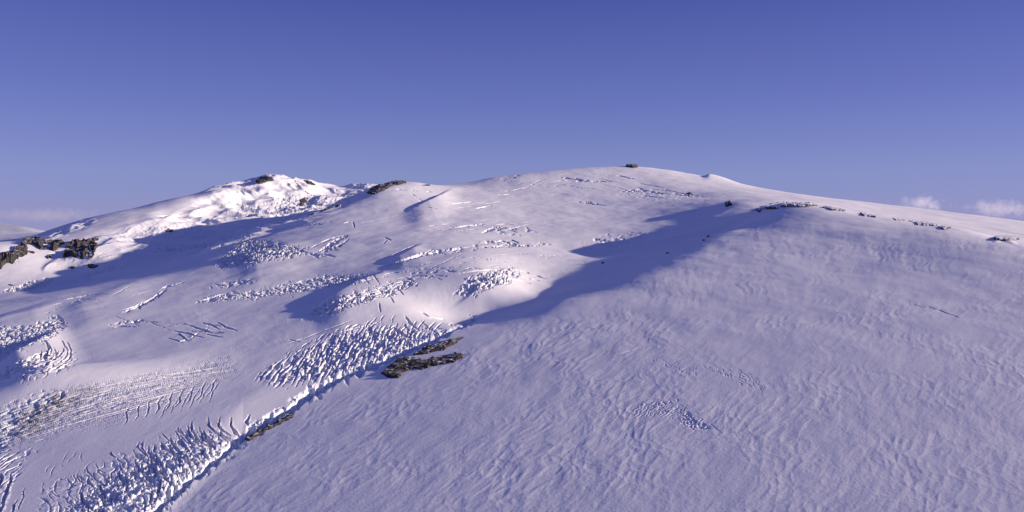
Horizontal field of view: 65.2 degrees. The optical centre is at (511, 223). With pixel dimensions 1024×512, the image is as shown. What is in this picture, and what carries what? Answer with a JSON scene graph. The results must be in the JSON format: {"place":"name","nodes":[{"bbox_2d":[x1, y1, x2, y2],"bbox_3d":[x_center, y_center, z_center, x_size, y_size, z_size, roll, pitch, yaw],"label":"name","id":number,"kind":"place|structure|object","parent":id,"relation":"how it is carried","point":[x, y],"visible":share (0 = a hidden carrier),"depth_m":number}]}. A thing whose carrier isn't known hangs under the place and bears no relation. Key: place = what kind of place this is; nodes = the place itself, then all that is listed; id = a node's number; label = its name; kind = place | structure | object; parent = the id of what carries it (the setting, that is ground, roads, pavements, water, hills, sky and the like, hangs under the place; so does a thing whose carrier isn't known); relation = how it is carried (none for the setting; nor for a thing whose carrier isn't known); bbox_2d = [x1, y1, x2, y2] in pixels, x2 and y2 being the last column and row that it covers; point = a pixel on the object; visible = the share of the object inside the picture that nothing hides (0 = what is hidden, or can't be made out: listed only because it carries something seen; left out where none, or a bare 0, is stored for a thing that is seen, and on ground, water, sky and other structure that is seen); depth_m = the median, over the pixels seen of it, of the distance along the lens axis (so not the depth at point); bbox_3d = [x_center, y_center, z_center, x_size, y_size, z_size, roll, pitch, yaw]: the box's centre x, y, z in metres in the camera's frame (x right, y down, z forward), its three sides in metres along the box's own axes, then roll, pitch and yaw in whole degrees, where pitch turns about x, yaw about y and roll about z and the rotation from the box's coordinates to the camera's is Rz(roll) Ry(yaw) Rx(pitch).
{"place":"outdoors","nodes":[
{"label":"outdoors","id":0,"kind":"place"},
{"bbox_2d":[0,223,44,232],"bbox_3d":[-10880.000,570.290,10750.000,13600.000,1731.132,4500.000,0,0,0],"label":"hills","id":1,"kind":"structure","parent":0,"point":[6,228],"depth_m":11561.88},
{"bbox_2d":[0,174,372,288],"bbox_3d":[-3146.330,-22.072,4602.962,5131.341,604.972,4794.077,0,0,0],"label":"mountain","id":2,"kind":"structure","parent":0,"point":[128,238],"depth_m":3268.88},
{"bbox_2d":[0,276,58,291],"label":"snow patch","id":3,"kind":"object","parent":2,"relation":"on","point":[35,284],"visible":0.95,"depth_m":2289.99},
{"bbox_2d":[0,235,64,268],"bbox_3d":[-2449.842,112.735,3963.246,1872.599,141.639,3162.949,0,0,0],"label":"rock outcrop","id":4,"kind":"object","parent":2,"relation":"on","point":[17,252],"visible":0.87,"depth_m":2697.39},
{"bbox_2d":[63,237,98,258],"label":"rock outcrop","id":5,"kind":"object","parent":2,"relation":"on","point":[76,244],"visible":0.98,"depth_m":2698.30},
{"bbox_2d":[87,264,97,268],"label":"rock outcrop","id":6,"kind":"object","parent":2,"relation":"on","point":[93,266],"visible":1,"depth_m":2530.77},
{"bbox_2d":[149,229,262,253],"bbox_3d":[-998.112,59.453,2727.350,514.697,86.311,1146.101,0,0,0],"label":"icefall","id":7,"kind":"object","parent":2,"relation":"on","point":[182,247],"visible":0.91,"depth_m":2785.08},
{"bbox_2d":[256,176,274,183],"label":"rock outcrop","id":8,"kind":"object","parent":2,"relation":"on","point":[262,179],"visible":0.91,"depth_m":4748.85},
{"bbox_2d":[256,191,356,220],"bbox_3d":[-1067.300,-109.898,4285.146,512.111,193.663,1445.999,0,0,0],"label":"icefall","id":9,"kind":"object","parent":2,"relation":"on","point":[286,206],"visible":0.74,"depth_m":4263.57},
{"bbox_2d":[299,197,306,206],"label":"rock outcrop","id":10,"kind":"object","parent":9,"relation":"on","point":[303,200],"visible":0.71,"depth_m":4513.87},
{"bbox_2d":[304,180,314,184],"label":"rock outcrop","id":11,"kind":"object","parent":2,"relation":"on","point":[309,182],"visible":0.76,"depth_m":5027.24},
{"bbox_2d":[321,204,339,211],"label":"rock outcrop","id":12,"kind":"object","parent":2,"relation":"on","point":[337,205],"visible":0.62,"depth_m":2689.20},
{"bbox_2d":[0,166,1023,511],"bbox_3d":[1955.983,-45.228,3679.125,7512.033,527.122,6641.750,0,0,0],"label":"glacier","id":13,"kind":"object","parent":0,"point":[442,244],"visible":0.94,"depth_m":1338.43},
{"bbox_2d":[0,313,69,359],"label":"icefall","id":14,"kind":"object","parent":13,"relation":"on","point":[42,331],"visible":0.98,"depth_m":1067.35},
{"bbox_2d":[0,385,78,461],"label":"icefall","id":15,"kind":"object","parent":13,"relation":"on","point":[17,415],"visible":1,"depth_m":698.82},
{"bbox_2d":[15,354,244,447],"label":"crevasse field","id":16,"kind":"structure","parent":13,"relation":"on","point":[92,404],"depth_m":726.04},
{"bbox_2d":[52,425,251,511],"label":"icefall","id":17,"kind":"object","parent":13,"relation":"on","point":[160,476],"visible":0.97,"depth_m":551.54},
{"bbox_2d":[216,236,306,266],"bbox_3d":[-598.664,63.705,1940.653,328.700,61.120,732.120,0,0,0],"label":"icefall","id":18,"kind":"object","parent":13,"relation":"on","point":[251,250],"visible":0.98,"depth_m":1795.68},
{"bbox_2d":[196,272,375,302],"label":"icefall","id":19,"kind":"object","parent":13,"relation":"on","point":[325,281],"visible":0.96,"depth_m":1290.47},
{"bbox_2d":[238,373,347,440],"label":"bergschrund","id":20,"kind":"object","parent":13,"relation":"on","point":[297,402],"visible":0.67,"depth_m":692.95},
{"bbox_2d":[254,324,437,387],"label":"crevasse field","id":21,"kind":"structure","parent":13,"relation":"on","point":[349,353],"depth_m":843.98},
{"bbox_2d":[306,277,417,319],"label":"icefall","id":22,"kind":"object","parent":13,"relation":"on","point":[330,306],"visible":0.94,"depth_m":1101.83},
{"bbox_2d":[367,180,406,194],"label":"rock outcrop","id":23,"kind":"object","parent":13,"relation":"on","point":[375,189],"visible":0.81,"depth_m":3000.45},
{"bbox_2d":[454,265,519,295],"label":"icefall","id":24,"kind":"object","parent":13,"relation":"on","point":[487,279],"visible":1,"depth_m":1234.19},
{"bbox_2d":[578,231,650,251],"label":"crevasse field","id":25,"kind":"structure","parent":13,"relation":"on","point":[612,242],"depth_m":1921.38},
{"bbox_2d":[626,164,638,167],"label":"rock outcrop","id":26,"kind":"object","parent":13,"relation":"on","point":[632,165],"visible":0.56,"depth_m":3932.73},
{"bbox_2d":[725,201,732,206],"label":"rock outcrop","id":27,"kind":"object","parent":13,"relation":"on","point":[728,203],"visible":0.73,"depth_m":2293.22},
{"bbox_2d":[0,0,1023,230],"label":"sky","id":28,"kind":"structure","parent":0,"point":[107,106]},
{"bbox_2d":[167,206,1023,511],"bbox_3d":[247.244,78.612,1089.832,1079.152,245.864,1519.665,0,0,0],"label":"snow slope","id":29,"kind":"structure","parent":0,"point":[813,358],"depth_m":600.76},
{"bbox_2d":[244,413,293,440],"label":"rock outcrop","id":30,"kind":"object","parent":29,"relation":"on","point":[281,420],"visible":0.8,"depth_m":640.09},
{"bbox_2d":[381,352,465,377],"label":"rock outcrop","id":31,"kind":"object","parent":29,"relation":"on","point":[397,367],"visible":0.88,"depth_m":774.23},
{"bbox_2d":[413,337,463,355],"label":"rock outcrop","id":32,"kind":"object","parent":29,"relation":"on","point":[438,346],"visible":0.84,"depth_m":833.61},
{"bbox_2d":[753,201,817,210],"bbox_3d":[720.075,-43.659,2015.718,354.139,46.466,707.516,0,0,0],"label":"rock outcrop","id":33,"kind":"object","parent":29,"relation":"on","point":[775,205],"visible":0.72,"depth_m":1763.03},
{"bbox_2d":[822,206,844,211],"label":"rock outcrop","id":34,"kind":"object","parent":29,"relation":"on","point":[831,208],"visible":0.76,"depth_m":1653.25},
{"bbox_2d":[860,212,875,217],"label":"rock outcrop","id":35,"kind":"object","parent":29,"relation":"on","point":[867,214],"visible":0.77,"depth_m":1537.55},
{"bbox_2d":[893,218,912,221],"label":"rock outcrop","id":36,"kind":"object","parent":29,"relation":"on","point":[897,219],"visible":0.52,"depth_m":1463.87},
{"bbox_2d":[915,221,936,225],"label":"rock outcrop","id":37,"kind":"object","parent":29,"relation":"on","point":[920,223],"visible":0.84,"depth_m":1401.98},
{"bbox_2d":[939,225,950,229],"bbox_3d":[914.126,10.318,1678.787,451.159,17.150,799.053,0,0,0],"label":"rock outcrop","id":38,"kind":"object","parent":29,"relation":"on","point":[944,227],"visible":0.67,"depth_m":1325.42},
{"bbox_2d":[991,235,1019,240],"bbox_3d":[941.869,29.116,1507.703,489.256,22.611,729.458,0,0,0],"label":"rock outcrop","id":39,"kind":"object","parent":29,"relation":"on","point":[1005,237],"visible":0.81,"depth_m":1205.88}
]}

